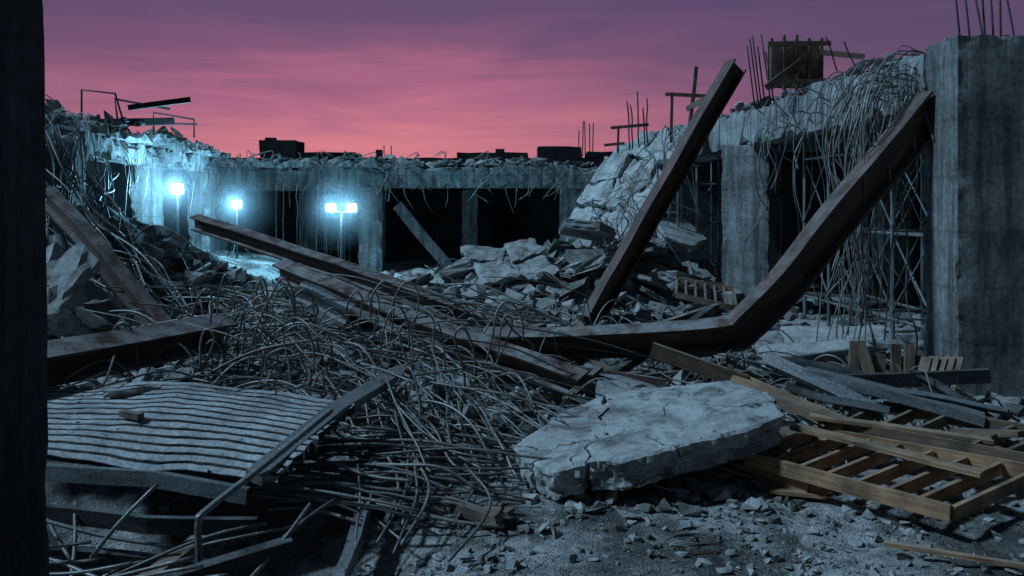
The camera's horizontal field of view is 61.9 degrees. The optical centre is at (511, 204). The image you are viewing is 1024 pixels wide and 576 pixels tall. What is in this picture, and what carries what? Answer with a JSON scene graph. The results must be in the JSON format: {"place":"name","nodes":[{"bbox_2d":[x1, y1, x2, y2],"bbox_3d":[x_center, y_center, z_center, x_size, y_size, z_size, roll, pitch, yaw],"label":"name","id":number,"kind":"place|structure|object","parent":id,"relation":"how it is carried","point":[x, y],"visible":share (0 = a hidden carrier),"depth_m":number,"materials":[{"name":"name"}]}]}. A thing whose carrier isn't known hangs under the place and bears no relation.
{"place":"outdoors","nodes":[
{"label":"outdoors","id":0,"kind":"place"},
{"bbox_2d":[42,0,1023,157],"label":"sky","id":1,"kind":"structure","parent":0,"point":[427,78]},
{"bbox_2d":[45,221,1023,575],"bbox_3d":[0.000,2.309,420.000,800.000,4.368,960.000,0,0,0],"label":"ground","id":2,"kind":"structure","parent":0,"point":[313,551],"depth_m":7.01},
{"bbox_2d":[0,0,48,575],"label":"concrete pillar","id":3,"kind":"structure","parent":2,"relation":"on","point":[24,544],"depth_m":2.90,"materials":[{"name":"black concrete"}]},
{"bbox_2d":[84,160,132,217],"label":"back walls","id":4,"kind":"structure","parent":2,"relation":"on","point":[120,184],"depth_m":32.05,"materials":[{"name":"concrete"}]},
{"bbox_2d":[45,110,230,173],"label":"beam and floor slab","id":5,"kind":"structure","parent":4,"relation":"on","point":[138,147],"depth_m":23.70,"materials":[{"name":"concrete"}]},
{"bbox_2d":[45,99,219,152],"bbox_3d":[-11.075,-2.111,23.477,2.020,0.861,16.735,0,0,-3],"label":"roof rubble","id":6,"kind":"object","parent":5,"relation":"on","point":[51,106],"visible":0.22,"depth_m":23.01,"materials":[{"name":"concrete"}]},
{"bbox_2d":[80,89,196,137],"bbox_3d":[-10.267,-2.555,23.471,2.884,1.128,3.463,0,0,-18],"label":"bent handrail","id":7,"kind":"object","parent":5,"relation":"on","point":[153,121],"visible":0.84,"depth_m":23.00,"materials":[{"name":"metal"}]},
{"bbox_2d":[45,94,375,384],"bbox_3d":[-8.740,0.125,19.610,8.273,4.932,22.190,0,0,-24],"label":"hanging rebar","id":8,"kind":"object","parent":5,"relation":"hanging from","point":[86,200],"visible":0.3,"depth_m":16.26,"materials":[{"name":"metal"}]},
{"bbox_2d":[46,234,68,250],"bbox_3d":[-6.612,0.925,12.520,0.360,1.023,1.315,0,0,-40],"label":"sheet metal scrap","id":9,"kind":"object","parent":8,"relation":"on","point":[60,239],"visible":0.18,"depth_m":12.93,"materials":[{"name":"metal"}]},
{"bbox_2d":[46,144,215,251],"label":"columns","id":10,"kind":"structure","parent":2,"relation":"on","point":[150,212],"depth_m":25.13,"materials":[{"name":"concrete"}]},
{"bbox_2d":[171,184,183,236],"bbox_3d":[-9.393,0.610,23.871,0.983,2.400,0.873,0,0,0],"label":"floodlight stand","id":11,"kind":"object","parent":2,"relation":"on","point":[177,188],"visible":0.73,"depth_m":23.98,"materials":[{"name":"metal"}]},
{"bbox_2d":[227,200,253,258],"bbox_3d":[-9.343,0.856,28.871,0.983,2.031,0.873,0,0,0],"label":"floodlight stand","id":12,"kind":"object","parent":2,"relation":"on","point":[236,203],"visible":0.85,"depth_m":28.98,"materials":[{"name":"metal"}]},
{"bbox_2d":[194,408,332,562],"bbox_3d":[-1.881,2.618,6.679,0.098,1.765,1.422,0,0,30],"label":"bent pipe","id":13,"kind":"object","parent":2,"relation":"on","point":[235,487],"visible":0.98,"depth_m":6.39,"materials":[{"name":"metal"}]},
{"bbox_2d":[46,426,552,575],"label":"rebar mat","id":14,"kind":"object","parent":2,"relation":"on","point":[386,445],"visible":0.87,"depth_m":7.03,"materials":[{"name":"metal"}]},
{"bbox_2d":[49,544,207,575],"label":"steel angle","id":15,"kind":"object","parent":14,"relation":"on","point":[108,556],"visible":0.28,"depth_m":6.35,"materials":[{"name":"grey metal"}]},
{"bbox_2d":[46,504,257,535],"bbox_3d":[-2.950,2.364,6.405,2.093,0.202,0.172,0,0,4],"label":"steel angle","id":16,"kind":"object","parent":14,"relation":"on","point":[137,522],"visible":0.75,"depth_m":6.34,"materials":[{"name":"grey metal"}]},
{"bbox_2d":[159,536,294,575],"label":"steel angle","id":17,"kind":"object","parent":14,"relation":"on","point":[244,560],"visible":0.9,"depth_m":6.01,"materials":[{"name":"grey metal"}]},
{"bbox_2d":[332,493,372,575],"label":"steel angle","id":18,"kind":"object","parent":14,"relation":"on","point":[348,560],"visible":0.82,"depth_m":6.31,"materials":[{"name":"grey metal"}]},
{"bbox_2d":[297,193,350,261],"bbox_3d":[-7.700,1.150,35.200,2.000,3.220,1.320,0,0,0],"label":"shoring scaffold","id":19,"kind":"object","parent":2,"relation":"on","point":[324,247],"visible":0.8,"depth_m":34.78,"materials":[{"name":"metal"}]},
{"bbox_2d":[325,204,356,258],"bbox_3d":[-5.600,1.276,27.871,1.043,2.633,0.873,0,0,0],"label":"floodlight stand","id":20,"kind":"object","parent":2,"relation":"on","point":[332,208],"visible":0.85,"depth_m":27.97,"materials":[{"name":"metal"}]},
{"bbox_2d":[189,214,509,329],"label":"steel beam","id":21,"kind":"structure","parent":2,"relation":"on","point":[281,250],"depth_m":16.17,"materials":[{"name":"metal"}]},
{"bbox_2d":[214,185,580,271],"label":"columns","id":22,"kind":"structure","parent":2,"relation":"on","point":[371,234],"depth_m":33.50,"materials":[{"name":"concrete"}]},
{"bbox_2d":[48,247,771,494],"bbox_3d":[-3.292,1.296,12.378,12.909,2.643,10.452,0,0,0],"label":"rebar tangle","id":23,"kind":"object","parent":2,"relation":"on","point":[361,345],"visible":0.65,"depth_m":9.63,"materials":[{"name":"metal"}]},
{"bbox_2d":[46,242,114,325],"bbox_3d":[-5.750,1.190,10.905,1.321,1.411,0.860,0,0,12],"label":"broken concrete block","id":24,"kind":"object","parent":23,"relation":"on","point":[73,270],"depth_m":10.91,"materials":[{"name":"grey concrete"}]},
{"bbox_2d":[45,187,171,324],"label":"steel beam","id":25,"kind":"structure","parent":23,"relation":"on","point":[68,218],"depth_m":13.07,"materials":[{"name":"metal"}]},
{"bbox_2d":[47,314,238,387],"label":"steel beam","id":26,"kind":"structure","parent":23,"relation":"on","point":[67,356],"depth_m":9.00,"materials":[{"name":"metal"}]},
{"bbox_2d":[163,121,664,246],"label":"distant building","id":27,"kind":"structure","parent":2,"relation":"on","point":[293,148],"depth_m":46.20,"materials":[{"name":"concrete"}]},
{"bbox_2d":[393,202,452,268],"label":"concrete beam","id":28,"kind":"structure","parent":2,"relation":"on","point":[423,237],"depth_m":25.87,"materials":[{"name":"concrete"}]},
{"bbox_2d":[227,164,666,257],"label":"back walls","id":29,"kind":"structure","parent":2,"relation":"on","point":[535,215],"depth_m":41.50,"materials":[{"name":"concrete"}]},
{"bbox_2d":[162,156,597,191],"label":"beam and floor slab","id":30,"kind":"structure","parent":29,"relation":"on","point":[368,172],"depth_m":33.33,"materials":[{"name":"concrete"}]},
{"bbox_2d":[168,150,589,257],"bbox_3d":[-5.162,0.022,32.902,16.349,4.267,0.914,0,0,0],"label":"hanging rebar","id":31,"kind":"object","parent":30,"relation":"hanging from","point":[385,180],"visible":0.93,"depth_m":32.91,"materials":[{"name":"metal"}]},
{"bbox_2d":[220,154,593,170],"bbox_3d":[-4.923,-1.679,33.770,16.348,0.724,1.943,0,0,0],"label":"roof rubble","id":32,"kind":"object","parent":30,"relation":"on","point":[394,160],"visible":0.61,"depth_m":33.45,"materials":[{"name":"concrete"}]},
{"bbox_2d":[45,197,925,393],"bbox_3d":[-0.891,1.369,21.488,22.730,3.159,21.178,0,0,0],"label":"rubble pile","id":33,"kind":"object","parent":2,"relation":"on","point":[650,284],"visible":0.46,"depth_m":18.68,"materials":[{"name":"concrete"}]},
{"bbox_2d":[295,281,355,327],"bbox_3d":[-2.657,1.389,11.993,1.068,0.574,0.296,0,0,34],"label":"sheet metal scrap","id":34,"kind":"object","parent":33,"relation":"on","point":[318,293],"visible":0.83,"depth_m":12.04,"materials":[{"name":"metal"}]},
{"bbox_2d":[348,306,421,347],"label":"steel beam","id":35,"kind":"structure","parent":33,"relation":"on","point":[356,311],"depth_m":12.11,"materials":[{"name":"metal"}]},
{"bbox_2d":[460,238,558,286],"bbox_3d":[-0.072,1.278,19.329,1.884,0.991,1.709,0,0,-21],"label":"collapsed floor slab","id":36,"kind":"object","parent":33,"relation":"on","point":[528,259],"depth_m":19.24,"materials":[{"name":"concrete"}]},
{"bbox_2d":[559,124,687,247],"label":"collapsed floor slab","id":37,"kind":"structure","parent":33,"relation":"on","point":[608,179],"depth_m":23.85,"materials":[{"name":"concrete"}]},
{"bbox_2d":[604,35,874,152],"bbox_3d":[4.648,-2.480,20.545,1.833,2.164,9.750,0,0,-19],"label":"rooftop formwork","id":38,"kind":"object","parent":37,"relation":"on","point":[796,62],"visible":0.81,"depth_m":17.20,"materials":[{"name":"brown wood"}]},
{"bbox_2d":[626,0,1014,148],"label":"starter bars","id":39,"kind":"object","parent":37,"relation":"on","point":[967,18],"visible":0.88,"depth_m":17.97,"materials":[{"name":"metal"}]},
{"bbox_2d":[658,303,722,321],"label":"steel beam","id":40,"kind":"structure","parent":33,"relation":"on","point":[686,315],"depth_m":13.39,"materials":[{"name":"metal"}]},
{"bbox_2d":[482,90,932,359],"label":"steel beam","id":41,"kind":"structure","parent":33,"relation":"on","point":[770,300],"depth_m":11.79,"materials":[{"name":"metal"}]},
{"bbox_2d":[755,338,880,363],"bbox_3d":[4.308,2.106,12.195,1.543,0.279,1.026,0,0,-8],"label":"broken concrete slab","id":42,"kind":"object","parent":33,"relation":"on","point":[839,348],"depth_m":12.06,"materials":[{"name":"grey concrete"}]},
{"bbox_2d":[779,323,896,347],"bbox_3d":[5.202,2.132,13.802,1.656,0.334,1.133,0,0,11],"label":"broken concrete slab","id":43,"kind":"object","parent":33,"relation":"on","point":[797,333],"depth_m":13.70,"materials":[{"name":"grey concrete"}]},
{"bbox_2d":[46,241,1023,457],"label":"rubble pile","id":44,"kind":"object","parent":2,"relation":"on","point":[66,320],"visible":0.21,"depth_m":10.41,"materials":[{"name":"concrete"}]},
{"bbox_2d":[47,381,355,487],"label":"corrugated metal deck","id":45,"kind":"structure","parent":44,"relation":"on","point":[171,440],"depth_m":7.23,"materials":[{"name":"metal"}]},
{"bbox_2d":[119,409,143,419],"bbox_3d":[-3.255,1.796,7.299,0.227,0.057,0.071,0,0,27],"label":"timber scrap","id":46,"kind":"object","parent":45,"relation":"on","point":[131,414],"visible":1,"depth_m":7.27,"materials":[{"name":"wood"}]},
{"bbox_2d":[45,463,249,504],"bbox_3d":[-2.885,2.160,6.624,1.751,0.250,0.073,0,0,6],"label":"steel angle","id":47,"kind":"object","parent":45,"relation":"attached to","point":[180,483],"visible":0.88,"depth_m":6.60,"materials":[{"name":"grey metal"}]},
{"bbox_2d":[50,382,299,475],"bbox_3d":[-3.141,1.913,7.416,3.058,0.427,1.469,0,0,9],"label":"deck debris","id":48,"kind":"object","parent":45,"relation":"on","point":[157,421],"visible":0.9,"depth_m":7.35,"materials":[{"name":"metal"}]},
{"bbox_2d":[246,365,408,485],"bbox_3d":[-1.562,1.972,8.015,0.253,0.377,3.053,0,0,15],"label":"steel angle","id":49,"kind":"object","parent":45,"relation":"on","point":[362,394],"visible":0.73,"depth_m":7.66,"materials":[{"name":"grey metal"}]},
{"bbox_2d":[420,344,666,385],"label":"steel beam","id":50,"kind":"structure","parent":44,"relation":"on","point":[656,381],"depth_m":10.87,"materials":[{"name":"metal"}]},
{"bbox_2d":[592,305,715,386],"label":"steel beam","id":51,"kind":"structure","parent":44,"relation":"on","point":[630,364],"depth_m":11.77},
{"bbox_2d":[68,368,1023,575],"bbox_3d":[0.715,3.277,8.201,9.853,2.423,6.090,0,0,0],"label":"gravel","id":52,"kind":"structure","parent":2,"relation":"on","point":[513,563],"depth_m":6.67,"materials":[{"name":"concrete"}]},
{"bbox_2d":[127,270,1023,466],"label":"timber debris","id":53,"kind":"object","parent":2,"relation":"on","point":[597,370],"visible":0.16,"depth_m":10.33,"materials":[{"name":"brown wood"}]},
{"bbox_2d":[272,259,587,395],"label":"steel beam","id":54,"kind":"structure","parent":53,"relation":"on","point":[295,275],"depth_m":11.35,"materials":[{"name":"metal"}]},
{"bbox_2d":[765,353,882,421],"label":"steel beam","id":55,"kind":"structure","parent":53,"relation":"on","point":[790,369],"depth_m":9.41,"materials":[{"name":"grey metal"}]},
{"bbox_2d":[803,366,985,426],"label":"steel beam","id":56,"kind":"structure","parent":53,"relation":"on","point":[944,408],"depth_m":9.02,"materials":[{"name":"grey metal"}]},
{"bbox_2d":[899,388,1016,415],"bbox_3d":[4.648,2.103,9.137,1.323,0.262,0.342,0,0,6],"label":"sheet metal scrap","id":57,"kind":"object","parent":56,"relation":"on","point":[978,406],"visible":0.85,"depth_m":9.11,"materials":[{"name":"metal"}]},
{"bbox_2d":[909,370,1012,444],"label":"steel beam","id":58,"kind":"structure","parent":53,"relation":"on","point":[938,387],"depth_m":9.76,"materials":[{"name":"grey metal"}]},
{"bbox_2d":[796,368,990,389],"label":"steel beam","id":59,"kind":"structure","parent":58,"relation":"on","point":[945,377],"depth_m":10.06,"materials":[{"name":"grey metal"}]},
{"bbox_2d":[218,238,1020,546],"bbox_3d":[1.020,1.686,14.745,13.439,1.928,12.973,0,0,38],"label":"rebar scrap","id":60,"kind":"object","parent":2,"relation":"on","point":[744,361],"visible":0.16,"depth_m":11.37,"materials":[{"name":"metal"}]},
{"bbox_2d":[577,363,654,385],"bbox_3d":[1.355,2.178,10.683,1.120,0.259,0.310,0,0,37],"label":"sheet metal scrap","id":61,"kind":"object","parent":60,"relation":"on","point":[621,378],"visible":0.52,"depth_m":10.70,"materials":[{"name":"metal"}]},
{"bbox_2d":[595,379,671,403],"bbox_3d":[1.476,2.201,9.875,1.245,0.276,0.590,0,0,-8],"label":"broken concrete slab","id":62,"kind":"object","parent":60,"relation":"on","point":[604,387],"depth_m":9.95,"materials":[{"name":"grey concrete"}]},
{"bbox_2d":[779,356,864,373],"bbox_3d":[3.857,2.072,10.699,1.131,0.295,0.413,0,0,7],"label":"sheet metal scrap","id":63,"kind":"object","parent":60,"relation":"on","point":[804,363],"visible":0.36,"depth_m":10.76,"materials":[{"name":"metal"}]},
{"bbox_2d":[783,382,890,414],"bbox_3d":[3.445,2.053,9.073,1.064,0.206,0.234,0,0,30],"label":"sheet metal scrap","id":64,"kind":"object","parent":60,"relation":"on","point":[836,400],"visible":1,"depth_m":9.07,"materials":[{"name":"metal"}]},
{"bbox_2d":[513,381,783,499],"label":"broken concrete slab","id":65,"kind":"structure","parent":2,"relation":"on","point":[630,457],"depth_m":7.68,"materials":[{"name":"grey concrete"}]},
{"bbox_2d":[575,58,746,325],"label":"steel beam","id":66,"kind":"structure","parent":2,"relation":"on","point":[616,275],"depth_m":14.95,"materials":[{"name":"brown metal"}]},
{"bbox_2d":[518,382,812,516],"bbox_3d":[1.549,2.265,7.897,3.045,0.929,1.638,0,0,0],"label":"slab debris","id":67,"kind":"object","parent":2,"relation":"on","point":[714,487],"visible":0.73,"depth_m":7.47,"materials":[{"name":"concrete"}]},
{"bbox_2d":[653,165,700,262],"bbox_3d":[4.200,0.387,21.650,1.200,2.793,0.220,0,0,0],"label":"shoring scaffold","id":68,"kind":"object","parent":2,"relation":"on","point":[657,176],"visible":0.48,"depth_m":21.68,"materials":[{"name":"metal"}]},
{"bbox_2d":[681,156,722,274],"bbox_3d":[5.650,0.637,23.901,2.300,3.894,2.322,0,0,0],"label":"shoring scaffold","id":69,"kind":"object","parent":2,"relation":"on","point":[711,222],"visible":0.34,"depth_m":23.13,"materials":[{"name":"metal"}]},
{"bbox_2d":[675,277,736,310],"bbox_3d":[3.602,1.649,15.899,1.291,0.501,1.050,0,0,22],"label":"timber pallet","id":70,"kind":"object","parent":2,"relation":"on","point":[705,300],"visible":0.96,"depth_m":15.78,"materials":[{"name":"wood"}]},
{"bbox_2d":[567,45,934,355],"bbox_3d":[3.633,0.079,18.332,4.142,4.903,13.465,0,0,-9],"label":"hanging rebar","id":71,"kind":"object","parent":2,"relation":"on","point":[858,239],"visible":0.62,"depth_m":12.76,"materials":[{"name":"metal"}]},
{"bbox_2d":[712,453,851,492],"bbox_3d":[2.496,2.482,7.973,1.138,0.175,0.603,0,0,42],"label":"timber formwork panel","id":72,"kind":"object","parent":2,"relation":"on","point":[776,480],"visible":0.27,"depth_m":7.70,"materials":[{"name":"brown wood"}]},
{"bbox_2d":[667,152,926,295],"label":"back walls","id":73,"kind":"structure","parent":2,"relation":"on","point":[790,227],"depth_m":28.30,"materials":[{"name":"concrete"}]},
{"bbox_2d":[695,54,927,161],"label":"beam and floor slab","id":74,"kind":"structure","parent":73,"relation":"on","point":[725,131],"depth_m":17.47,"materials":[{"name":"concrete"}]},
{"bbox_2d":[719,35,1009,117],"bbox_3d":[6.308,-2.302,17.829,1.566,0.494,13.154,0,0,-4],"label":"roof rubble","id":75,"kind":"object","parent":74,"relation":"on","point":[739,106],"visible":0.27,"depth_m":17.97,"materials":[{"name":"concrete"}]},
{"bbox_2d":[721,145,910,306],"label":"columns","id":76,"kind":"structure","parent":2,"relation":"on","point":[749,264],"depth_m":20.16,"materials":[{"name":"concrete"}]},
{"bbox_2d":[800,125,926,339],"bbox_3d":[7.225,0.685,16.200,1.554,4.151,5.383,0,0,-2],"label":"shoring scaffold","id":77,"kind":"object","parent":2,"relation":"on","point":[923,297],"visible":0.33,"depth_m":16.18,"materials":[{"name":"metal"}]},
{"bbox_2d":[715,375,1023,568],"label":"timber planks","id":78,"kind":"object","parent":2,"relation":"on","point":[752,382],"visible":0.74,"depth_m":7.80,"materials":[{"name":"brown wood"}]},
{"bbox_2d":[744,425,1023,521],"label":"timber formwork panel","id":79,"kind":"object","parent":2,"relation":"on","point":[931,503],"visible":0.83,"depth_m":7.47,"materials":[{"name":"brown wood"}]},
{"bbox_2d":[846,340,963,390],"bbox_3d":[5.015,2.090,10.737,1.472,0.661,0.770,0,0,0],"label":"timber stack","id":80,"kind":"object","parent":2,"relation":"on","point":[858,354],"visible":0.52,"depth_m":10.99,"materials":[{"name":"brown wood"}]},
{"bbox_2d":[923,35,1023,396],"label":"corner column","id":81,"kind":"structure","parent":2,"relation":"on","point":[973,227],"depth_m":11.30,"materials":[{"name":"concrete"}]},
{"bbox_3d":[-2.647,2.877,5.504,1.913,0.192,0.211,0,0,0],"label":"steel angle bar","id":82,"kind":"object","parent":2,"relation":"on","visible":0},
{"bbox_2d":[139,535,216,574],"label":"steel angle","id":83,"kind":"object","parent":82,"relation":"on","point":[184,552],"visible":0.59,"depth_m":6.24,"materials":[{"name":"metal"}]},
{"bbox_2d":[441,342,845,528],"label":"timber planks","id":84,"kind":"object","parent":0,"point":[670,356],"visible":0.8,"depth_m":8.92,"materials":[{"name":"brown wood"}]},
{"bbox_2d":[841,401,1023,462],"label":"timber formwork panel","id":85,"kind":"object","parent":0,"point":[903,414],"visible":0.7,"depth_m":8.39,"materials":[{"name":"brown wood"}]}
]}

